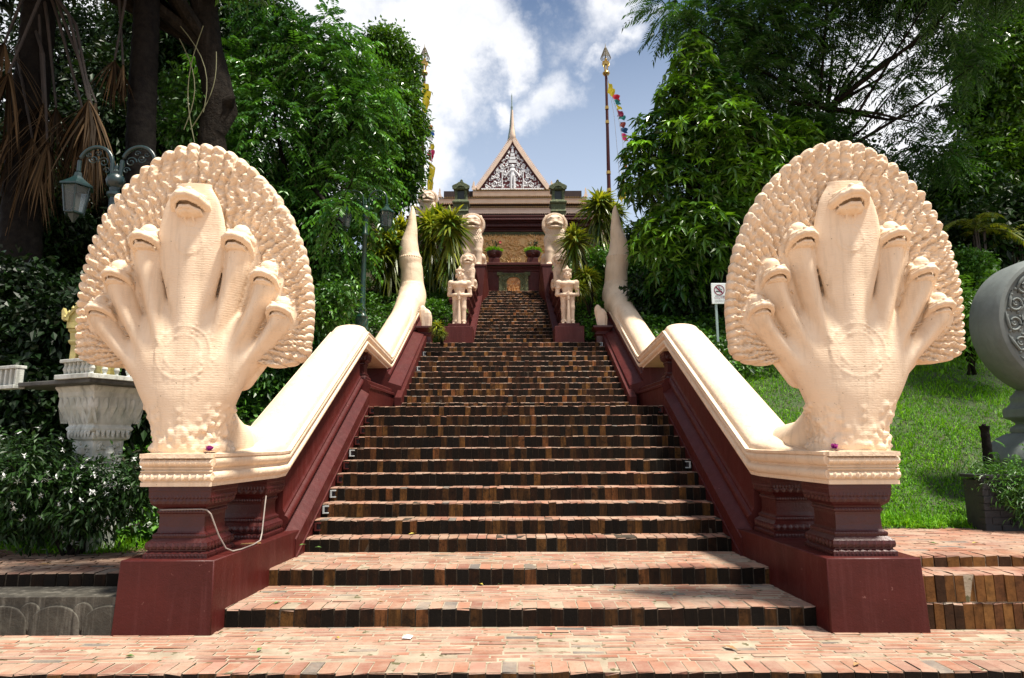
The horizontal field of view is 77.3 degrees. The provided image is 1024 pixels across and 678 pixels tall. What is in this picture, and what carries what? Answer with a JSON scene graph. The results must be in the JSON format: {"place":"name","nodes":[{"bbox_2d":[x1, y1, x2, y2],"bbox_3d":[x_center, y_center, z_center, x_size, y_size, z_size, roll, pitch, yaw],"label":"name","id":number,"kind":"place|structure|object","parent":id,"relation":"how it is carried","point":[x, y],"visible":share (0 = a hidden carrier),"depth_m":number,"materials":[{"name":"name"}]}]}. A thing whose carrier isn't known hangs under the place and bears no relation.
{"place":"outdoors","nodes":[
{"label":"outdoors","id":0,"kind":"place"},
{"bbox_2d":[0,544,146,635],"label":"brick platform","id":1,"kind":"structure","parent":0,"point":[69,595],"depth_m":5.38,"materials":[{"name":"stone"}]},
{"bbox_2d":[0,358,142,552],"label":"spirit house table","id":2,"kind":"object","parent":1,"relation":"on","point":[98,412],"visible":0.69,"depth_m":6.89,"materials":[{"name":"white stone"}]},
{"bbox_2d":[62,299,114,374],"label":"spirit house","id":3,"kind":"structure","parent":2,"relation":"on","point":[69,317],"depth_m":7.28,"materials":[{"name":"gold metal"}]},
{"bbox_2d":[0,425,159,556],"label":"shrub","id":4,"kind":"object","parent":1,"relation":"on","point":[36,499],"visible":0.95,"depth_m":6.42,"materials":[{"name":"green plant"}]},
{"bbox_2d":[2,262,422,541],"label":"hillside","id":5,"kind":"structure","parent":0,"point":[246,420],"depth_m":15.20,"materials":[{"name":"green plant"}]},
{"bbox_2d":[0,114,98,280],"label":"leafy tree","id":6,"kind":"object","parent":5,"relation":"on","point":[69,243],"visible":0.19,"depth_m":14.51,"materials":[{"name":"green plant"}]},
{"bbox_2d":[0,527,152,554],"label":"grass","id":7,"kind":"structure","parent":5,"relation":"on","point":[125,545],"depth_m":6.83,"materials":[{"name":"green plant"}]},
{"bbox_2d":[0,0,166,273],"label":"palm tree","id":8,"kind":"object","parent":5,"relation":"on","point":[27,146],"visible":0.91,"depth_m":11.18,"materials":[{"name":"brown plant"}]},
{"bbox_2d":[0,0,170,134],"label":"leafy tree","id":9,"kind":"object","parent":5,"relation":"on","point":[86,33],"visible":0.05,"depth_m":21.73,"materials":[{"name":"green plant"}]},
{"bbox_2d":[59,145,155,222],"bbox_3d":[-4.897,-0.246,7.640,1.330,4.399,0.400,0,-9,0],"label":"street lamp","id":10,"kind":"object","parent":5,"relation":"on","point":[77,189],"visible":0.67,"depth_m":7.86,"materials":[{"name":"grey metal"}]},
{"bbox_2d":[84,0,159,376],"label":"palm tree","id":11,"kind":"object","parent":5,"relation":"on","point":[141,105],"visible":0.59,"depth_m":12.33,"materials":[{"name":"brown plant"}]},
{"bbox_2d":[49,34,195,226],"bbox_3d":[-10.107,-4.208,17.161,7.042,8.447,3.693,0,-9,0],"label":"leafy tree","id":12,"kind":"object","parent":5,"relation":"on","point":[113,119],"visible":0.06,"depth_m":16.73,"materials":[{"name":"green plant"}]},
{"bbox_2d":[0,0,274,153],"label":"old tree","id":13,"kind":"object","parent":5,"relation":"on","point":[195,25],"visible":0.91,"depth_m":13.30,"materials":[{"name":"brown plant"}]},
{"bbox_2d":[94,0,301,139],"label":"leafy tree","id":14,"kind":"object","parent":5,"relation":"on","point":[171,48],"visible":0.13,"depth_m":18.05,"materials":[{"name":"green plant"}]},
{"bbox_2d":[0,247,442,542],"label":"ground cover","id":15,"kind":"object","parent":5,"relation":"on","point":[371,307],"visible":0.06,"depth_m":11.09,"materials":[{"name":"green plant"}]},
{"bbox_2d":[0,244,81,443],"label":"shrub","id":16,"kind":"object","parent":15,"relation":"on","point":[21,278],"visible":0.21,"depth_m":9.47,"materials":[{"name":"green plant"}]},
{"bbox_2d":[0,270,152,462],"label":"shrub","id":17,"kind":"object","parent":15,"relation":"on","point":[29,335],"visible":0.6,"depth_m":8.53,"materials":[{"name":"green plant"}]},
{"bbox_2d":[229,100,344,206],"bbox_3d":[-11.035,-5.645,25.003,11.210,10.427,5.536,0,-9,0],"label":"leafy tree","id":18,"kind":"object","parent":5,"relation":"on","point":[329,181],"visible":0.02,"depth_m":24.82,"materials":[{"name":"green plant"}]},
{"bbox_2d":[165,0,417,296],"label":"leafy tree","id":19,"kind":"object","parent":5,"relation":"on","point":[302,191],"visible":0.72,"depth_m":16.09,"materials":[{"name":"green plant"}]},
{"bbox_2d":[237,272,364,418],"bbox_3d":[-4.115,0.392,11.547,2.833,3.347,1.524,0,-9,0],"label":"shrub","id":20,"kind":"object","parent":5,"relation":"on","point":[333,305],"visible":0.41,"depth_m":11.51,"materials":[{"name":"green plant"}]},
{"bbox_2d":[336,190,394,330],"bbox_3d":[-3.297,-1.347,14.198,1.330,4.140,0.400,0,-9,0],"label":"street lamp","id":21,"kind":"object","parent":5,"relation":"on","point":[386,213],"visible":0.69,"depth_m":14.30,"materials":[{"name":"grey metal"}]},
{"bbox_2d":[366,219,379,288],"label":"shrub","id":22,"kind":"object","parent":5,"relation":"on","point":[368,274],"visible":0.05,"depth_m":19.94,"materials":[{"name":"green plant"}]},
{"bbox_2d":[328,14,435,282],"bbox_3d":[-4.378,-6.152,20.769,3.856,9.201,3.070,0,-9,0],"label":"leafy tree","id":23,"kind":"object","parent":5,"relation":"on","point":[403,59],"visible":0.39,"depth_m":20.58,"materials":[{"name":"green plant"}]},
{"bbox_2d":[361,212,419,302],"bbox_3d":[-3.515,-2.045,18.690,1.834,3.452,2.075,0,-9,0],"label":"strap leaved plant","id":24,"kind":"object","parent":5,"relation":"on","point":[388,254],"visible":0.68,"depth_m":18.39,"materials":[{"name":"green plant"}]},
{"bbox_2d":[427,253,466,342],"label":"hillside","id":25,"kind":"structure","parent":0,"point":[446,320],"depth_m":16.73,"materials":[{"name":"green plant"}]},
{"bbox_2d":[414,202,452,293],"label":"strap leaved plant","id":26,"kind":"object","parent":25,"relation":"on","point":[428,252],"visible":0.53,"depth_m":19.16,"materials":[{"name":"green plant"}]},
{"bbox_2d":[425,270,468,342],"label":"ground cover","id":27,"kind":"object","parent":25,"relation":"on","point":[434,300],"visible":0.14,"depth_m":17.09,"materials":[{"name":"green plant"}]},
{"bbox_2d":[421,204,479,296],"bbox_3d":[-1.792,-2.372,18.189,1.688,3.144,1.622,9,-13,-43],"label":"strap leaved plant","id":28,"kind":"object","parent":25,"relation":"on","point":[450,222],"visible":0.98,"depth_m":18.14,"materials":[{"name":"green plant"}]},
{"bbox_2d":[0,0,974,250],"label":"sky","id":29,"kind":"structure","parent":0,"point":[546,54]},
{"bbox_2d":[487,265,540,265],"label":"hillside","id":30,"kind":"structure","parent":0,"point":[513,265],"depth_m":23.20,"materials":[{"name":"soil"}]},
{"bbox_2d":[413,94,592,214],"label":"temple","id":31,"kind":"structure","parent":30,"relation":"on","point":[512,182],"depth_m":33.36,"materials":[{"name":"white paint"}]},
{"bbox_2d":[406,215,609,261],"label":"terrace wall","id":32,"kind":"structure","parent":30,"relation":"on","point":[515,234],"depth_m":26.95,"materials":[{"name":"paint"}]},
{"bbox_2d":[419,45,429,207],"bbox_3d":[-4.008,-8.464,28.719,0.496,10.541,0.488,0,-9,0],"label":"flagpole","id":33,"kind":"object","parent":32,"relation":"on","point":[424,50],"visible":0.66,"depth_m":29.34,"materials":[{"name":"metal"}]},
{"bbox_2d":[422,75,434,189],"bbox_3d":[-3.709,-8.962,28.488,0.715,6.388,0.260,-3,-10,19],"label":"flag string","id":34,"kind":"object","parent":33,"relation":"hanging from","point":[426,101],"visible":0.57,"depth_m":28.40,"materials":[{"name":"yellow fabric"}]},
{"bbox_2d":[418,190,437,236],"bbox_3d":[-3.505,-5.247,26.865,0.920,1.914,1.292,0,-9,0],"label":"lion statue","id":35,"kind":"object","parent":32,"relation":"on","point":[431,198],"visible":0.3,"depth_m":26.45,"materials":[{"name":"stone"}]},
{"bbox_2d":[452,179,469,214],"bbox_3d":[-2.186,-5.867,27.590,0.757,2.162,0.720,0,-9,0],"label":"boundary shrine","id":36,"kind":"object","parent":32,"relation":"on","point":[461,190],"visible":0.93,"depth_m":27.35,"materials":[{"name":"green stone"}]},
{"bbox_2d":[549,179,566,214],"bbox_3d":[1.977,-5.866,27.587,0.757,2.161,0.720,0,-9,0],"label":"boundary shrine","id":37,"kind":"object","parent":32,"relation":"on","point":[558,202],"visible":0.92,"depth_m":27.34,"materials":[{"name":"green stone"}]},
{"bbox_2d":[566,297,607,341],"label":"hillside","id":38,"kind":"structure","parent":0,"point":[588,340],"depth_m":16.66,"materials":[{"name":"green plant"}]},
{"bbox_2d":[553,221,598,311],"bbox_3d":[1.683,-1.944,17.013,1.366,2.508,1.317,0,-9,0],"label":"strap leaved plant","id":39,"kind":"object","parent":38,"relation":"on","point":[574,243],"visible":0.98,"depth_m":17.01,"materials":[{"name":"green plant"}]},
{"bbox_2d":[552,258,607,339],"bbox_3d":[2.256,-1.415,19.461,1.983,4.307,6.197,0,-9,0],"label":"ground cover","id":40,"kind":"object","parent":38,"relation":"on","point":[599,301],"visible":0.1,"depth_m":16.79,"materials":[{"name":"green plant"}]},
{"bbox_2d":[572,265,602,318],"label":"strap leaved plant","id":41,"kind":"object","parent":38,"relation":"on","point":[585,286],"visible":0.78,"depth_m":16.62,"materials":[{"name":"green plant"}]},
{"bbox_2d":[573,186,630,251],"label":"strap leaved plant","id":42,"kind":"object","parent":38,"relation":"on","point":[600,205],"visible":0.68,"depth_m":19.98,"materials":[{"name":"green plant"}]},
{"bbox_2d":[570,241,652,284],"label":"shrub","id":43,"kind":"object","parent":38,"relation":"on","point":[598,261],"visible":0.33,"depth_m":18.84,"materials":[{"name":"green plant"}]},
{"bbox_2d":[633,287,1015,529],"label":"hillside","id":44,"kind":"structure","parent":0,"point":[799,404],"depth_m":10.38,"materials":[{"name":"green plant"}]},
{"bbox_2d":[609,211,680,258],"bbox_3d":[6.169,-2.459,22.587,5.411,5.160,3.708,0,-9,0],"label":"leafy tree","id":45,"kind":"object","parent":44,"relation":"on","point":[627,235],"visible":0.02,"depth_m":22.60,"materials":[{"name":"green plant"}]},
{"bbox_2d":[619,253,727,326],"bbox_3d":[4.937,-1.014,15.756,4.664,3.127,2.169,0,-9,0],"label":"shrub","id":46,"kind":"object","parent":44,"relation":"on","point":[646,307],"visible":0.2,"depth_m":15.32,"materials":[{"name":"green plant"}]},
{"bbox_2d":[711,283,725,341],"bbox_3d":[4.476,-0.546,13.066,0.780,1.215,0.060,0,-9,0],"label":"warning sign","id":47,"kind":"object","parent":44,"relation":"on","point":[717,293],"visible":0.43,"depth_m":13.09,"materials":[{"name":"metal"}]},
{"bbox_2d":[613,28,826,322],"bbox_3d":[5.042,-3.889,15.513,5.195,7.497,2.624,0,-9,0],"label":"leafy tree","id":48,"kind":"object","parent":44,"relation":"on","point":[723,120],"visible":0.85,"depth_m":15.07,"materials":[{"name":"green plant"}]},
{"bbox_2d":[591,244,962,375],"bbox_3d":[7.576,-1.569,18.562,9.190,6.656,12.026,0,-9,0],"label":"ground cover","id":49,"kind":"object","parent":44,"relation":"on","point":[653,319],"visible":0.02,"depth_m":14.46,"materials":[{"name":"green plant"}]},
{"bbox_2d":[694,100,944,274],"bbox_3d":[10.299,-3.274,20.861,11.176,8.608,4.635,0,-9,0],"label":"leafy tree","id":50,"kind":"object","parent":44,"relation":"on","point":[877,145],"depth_m":20.36,"materials":[{"name":"green plant"}]},
{"bbox_2d":[621,0,1023,206],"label":"feathery tree","id":51,"kind":"object","parent":44,"relation":"on","point":[752,45],"visible":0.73,"depth_m":17.01,"materials":[{"name":"green plant"}]},
{"bbox_2d":[884,528,1023,629],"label":"brick platform","id":52,"kind":"structure","parent":44,"relation":"on","point":[968,584],"depth_m":5.31,"materials":[{"name":"brown brick"}]},
{"bbox_2d":[959,440,1023,530],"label":"planter box","id":53,"kind":"object","parent":52,"relation":"on","point":[994,500],"visible":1,"depth_m":7.23,"materials":[{"name":"black brick"}]},
{"bbox_2d":[978,424,995,471],"bbox_3d":[5.823,1.648,7.784,0.163,1.232,0.163,0,-9,0],"label":"palm stump","id":54,"kind":"object","parent":53,"relation":"in","point":[986,444],"visible":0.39,"depth_m":7.81,"materials":[{"name":"brown plant"}]},
{"bbox_2d":[910,0,1023,229],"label":"leafy tree","id":55,"kind":"object","parent":44,"relation":"on","point":[1002,108],"visible":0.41,"depth_m":19.55,"materials":[{"name":"green plant"}]},
{"bbox_2d":[939,266,997,375],"bbox_3d":[8.522,-0.316,11.622,1.893,2.010,1.453,0,-9,0],"label":"shrub","id":56,"kind":"object","parent":44,"relation":"on","point":[968,295],"visible":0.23,"depth_m":11.54,"materials":[{"name":"green plant"}]},
{"bbox_2d":[952,242,1001,289],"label":"shrub","id":57,"kind":"object","parent":44,"relation":"on","point":[977,263],"visible":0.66,"depth_m":13.56,"materials":[{"name":"green plant"}]},
{"bbox_2d":[932,171,1023,269],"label":"shrub","id":58,"kind":"object","parent":44,"relation":"on","point":[1008,206],"visible":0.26,"depth_m":15.05,"materials":[{"name":"green plant"}]},
{"bbox_2d":[942,212,1023,250],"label":"areca palm","id":59,"kind":"object","parent":44,"relation":"on","point":[975,232],"visible":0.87,"depth_m":14.48,"materials":[{"name":"green plant"}]},
{"bbox_2d":[969,261,1023,471],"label":"stone disc","id":60,"kind":"object","parent":44,"relation":"on","point":[996,321],"visible":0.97,"depth_m":8.32,"materials":[{"name":"grey stone"}]},
{"bbox_2d":[986,224,1023,263],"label":"areca palm","id":61,"kind":"object","parent":44,"relation":"on","point":[1017,259],"visible":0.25,"depth_m":14.90,"materials":[{"name":"green plant"}]},
{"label":"plaza","id":62,"kind":"structure","parent":0,"visible":0},
{"bbox_2d":[0,291,1023,677],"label":"staircase","id":63,"kind":"structure","parent":62,"relation":"on","point":[520,455],"depth_m":6.26,"materials":[{"name":"brick"}]},
{"bbox_2d":[74,143,426,635],"bbox_3d":[-2.867,-0.422,11.502,2.122,8.483,12.086,0,-9,0],"label":"naga balustrade","id":64,"kind":"object","parent":63,"relation":"on","point":[195,311],"visible":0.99,"depth_m":5.71,"materials":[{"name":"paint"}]},
{"bbox_2d":[204,446,214,452],"bbox_3d":[-2.579,0.940,5.456,0.118,0.068,0.121,0,-9,0],"label":"flower offering","id":65,"kind":"object","parent":64,"relation":"on","point":[209,448],"visible":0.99,"depth_m":5.44,"materials":[{"name":"purple plant"}]},
{"bbox_2d":[160,496,266,551],"bbox_3d":[-2.550,1.687,5.813,0.415,0.420,1.139,-5,-10,27],"label":"cable","id":66,"kind":"object","parent":64,"relation":"on","point":[207,510],"visible":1,"depth_m":5.50,"materials":[{"name":"beige plastic"}]},
{"bbox_2d":[314,522,320,530],"bbox_3d":[-2.277,2.202,7.502,0.070,0.095,0.044,0,-9,0],"label":"step light","id":67,"kind":"object","parent":64,"relation":"attached to","point":[316,526],"visible":1,"depth_m":7.50,"materials":[{"name":"paint"}]},
{"bbox_2d":[322,506,328,513],"bbox_3d":[-2.278,2.087,7.824,0.070,0.095,0.044,0,-9,0],"label":"step light","id":68,"kind":"object","parent":64,"relation":"attached to","point":[324,509],"visible":1,"depth_m":7.81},
{"bbox_2d":[330,490,335,497],"bbox_3d":[-2.278,1.971,8.146,0.070,0.095,0.044,0,-9,0],"label":"step light","id":69,"kind":"object","parent":64,"relation":"attached to","point":[332,493],"visible":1,"depth_m":8.14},
{"bbox_2d":[337,476,342,482],"bbox_3d":[-2.279,1.856,8.467,0.070,0.095,0.044,0,-9,0],"label":"step light","id":70,"kind":"object","parent":64,"relation":"attached to","point":[339,479],"visible":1,"depth_m":8.46,"materials":[{"name":"paint"}]},
{"bbox_2d":[343,462,348,468],"bbox_3d":[-2.279,1.741,8.789,0.070,0.095,0.044,0,-9,0],"label":"step light","id":71,"kind":"object","parent":64,"relation":"attached to","point":[345,465],"visible":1,"depth_m":8.78,"materials":[{"name":"paint"}]},
{"bbox_2d":[349,450,354,456],"bbox_3d":[-2.279,1.626,9.111,0.070,0.095,0.044,0,-9,0],"label":"step light","id":72,"kind":"object","parent":64,"relation":"attached to","point":[351,452],"visible":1,"depth_m":9.10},
{"bbox_2d":[355,438,359,444],"bbox_3d":[-2.280,1.511,9.432,0.070,0.095,0.044,0,-9,0],"label":"step light","id":73,"kind":"object","parent":64,"relation":"attached to","point":[356,441],"visible":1,"depth_m":9.43,"materials":[{"name":"paint"}]},
{"bbox_2d":[415,305,434,342],"bbox_3d":[-2.118,-0.165,15.729,0.480,1.360,0.480,0,-9,0],"label":"flame finial","id":74,"kind":"object","parent":63,"relation":"on","point":[425,318],"visible":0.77,"depth_m":15.72,"materials":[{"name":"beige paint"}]},
{"bbox_2d":[428,319,448,345],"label":"strap leaved plant","id":75,"kind":"object","parent":63,"relation":"on","point":[436,326],"visible":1,"depth_m":14.76,"materials":[{"name":"green plant"}]},
{"bbox_2d":[443,266,473,342],"bbox_3d":[-1.325,-0.843,16.111,0.720,2.076,0.740,0,-9,0],"label":"guardian statue","id":76,"kind":"object","parent":63,"relation":"on","point":[459,329],"visible":1,"depth_m":16.03,"materials":[{"name":"stone"}]},
{"bbox_2d":[486,258,540,290],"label":"niche wall","id":77,"kind":"structure","parent":63,"relation":"on","point":[513,278],"depth_m":23.23,"materials":[{"name":"paint"}]},
{"bbox_2d":[485,240,503,257],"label":"potted plant","id":78,"kind":"object","parent":77,"relation":"on","point":[493,252],"visible":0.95,"depth_m":23.43,"materials":[{"name":"green plant"}]},
{"bbox_2d":[524,239,541,257],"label":"potted plant","id":79,"kind":"object","parent":77,"relation":"on","point":[535,252],"visible":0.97,"depth_m":23.43,"materials":[{"name":"green plant"}]},
{"bbox_2d":[449,271,579,337],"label":"stair wall","id":80,"kind":"structure","parent":63,"relation":"on","point":[474,302],"depth_m":18.43,"materials":[{"name":"paint"}]},
{"bbox_2d":[460,253,476,291],"bbox_3d":[-1.214,-1.853,17.818,0.492,1.024,0.691,0,-9,0],"label":"lion statue","id":81,"kind":"object","parent":80,"relation":"on","point":[468,262],"visible":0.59,"depth_m":17.58,"materials":[{"name":"stone"}]},
{"bbox_2d":[461,264,488,301],"bbox_3d":[-1.344,-1.629,21.921,1.197,1.460,1.859,0,-9,0],"label":"lion pedestal","id":82,"kind":"object","parent":80,"relation":"on","point":[482,275],"visible":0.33,"depth_m":21.18,"materials":[{"name":"paint"}]},
{"bbox_2d":[460,213,486,264],"bbox_3d":[-1.369,-3.321,22.200,0.957,1.991,1.344,0,-9,0],"label":"lion statue","id":83,"kind":"object","parent":82,"relation":"on","point":[477,222],"visible":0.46,"depth_m":21.72,"materials":[{"name":"stone"}]},
{"bbox_2d":[538,264,571,301],"bbox_3d":[1.458,-1.639,21.921,1.197,1.460,1.859,0,-9,0],"label":"lion pedestal","id":84,"kind":"object","parent":80,"relation":"on","point":[544,277],"visible":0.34,"depth_m":21.17,"materials":[{"name":"paint"}]},
{"bbox_2d":[541,213,567,263],"bbox_3d":[1.471,-3.331,22.200,0.957,1.991,1.344,0,-9,0],"label":"lion statue","id":85,"kind":"object","parent":84,"relation":"on","point":[555,224],"visible":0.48,"depth_m":21.73,"materials":[{"name":"stone"}]},
{"bbox_2d":[551,253,567,290],"bbox_3d":[1.327,-1.862,17.818,0.492,1.024,0.691,0,-9,0],"label":"lion statue","id":86,"kind":"object","parent":80,"relation":"on","point":[557,268],"visible":0.51,"depth_m":17.57,"materials":[{"name":"stone"}]},
{"bbox_2d":[553,266,584,341],"bbox_3d":[1.405,-0.853,16.111,0.720,2.076,0.740,0,-9,0],"label":"guardian statue","id":87,"kind":"object","parent":63,"relation":"on","point":[567,329],"visible":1,"depth_m":16.03,"materials":[{"name":"stone"}]},
{"bbox_2d":[591,305,612,341],"bbox_3d":[2.212,-0.180,15.729,0.480,1.360,0.480,0,-9,0],"label":"flame finial","id":88,"kind":"object","parent":63,"relation":"on","point":[600,329],"visible":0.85,"depth_m":15.72,"materials":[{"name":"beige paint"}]},
{"bbox_2d":[602,140,965,633],"bbox_3d":[3.009,-0.443,11.502,2.120,8.483,12.086,0,-9,0],"label":"naga balustrade","id":89,"kind":"object","parent":63,"relation":"on","point":[843,310],"visible":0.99,"depth_m":5.72,"materials":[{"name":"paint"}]},
{"bbox_2d":[685,461,690,467],"bbox_3d":[2.417,1.725,8.789,0.070,0.095,0.044,0,-9,0],"label":"step light","id":90,"kind":"object","parent":89,"relation":"attached to","point":[688,464],"visible":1,"depth_m":8.78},
{"bbox_2d":[830,443,839,450],"bbox_3d":[2.746,0.921,5.451,0.100,0.066,0.099,0,-9,0],"label":"flower offering","id":91,"kind":"object","parent":89,"relation":"on","point":[834,446],"visible":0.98,"depth_m":5.43,"materials":[{"name":"purple plant"}]},
{"bbox_3d":[5.052,-3.192,27.622,2.504,2.120,0.875,0,-9,0],"label":"terrace wall","id":92,"kind":"object","parent":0,"visible":0},
{"bbox_2d":[600,45,610,198],"bbox_3d":[4.323,-8.477,28.717,0.496,10.509,0.488,0,-9,0],"label":"flagpole","id":93,"kind":"object","parent":92,"relation":"on","point":[605,65],"visible":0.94,"depth_m":28.94,"materials":[{"name":"metal"}]},
{"bbox_2d":[607,76,627,201],"bbox_3d":[4.739,-9.016,28.536,0.878,6.324,0.357,-3,-10,15],"label":"flag string","id":94,"kind":"object","parent":93,"relation":"hanging from","point":[616,97],"visible":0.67,"depth_m":28.70,"materials":[{"name":"multicoloured fabric"}]}
]}

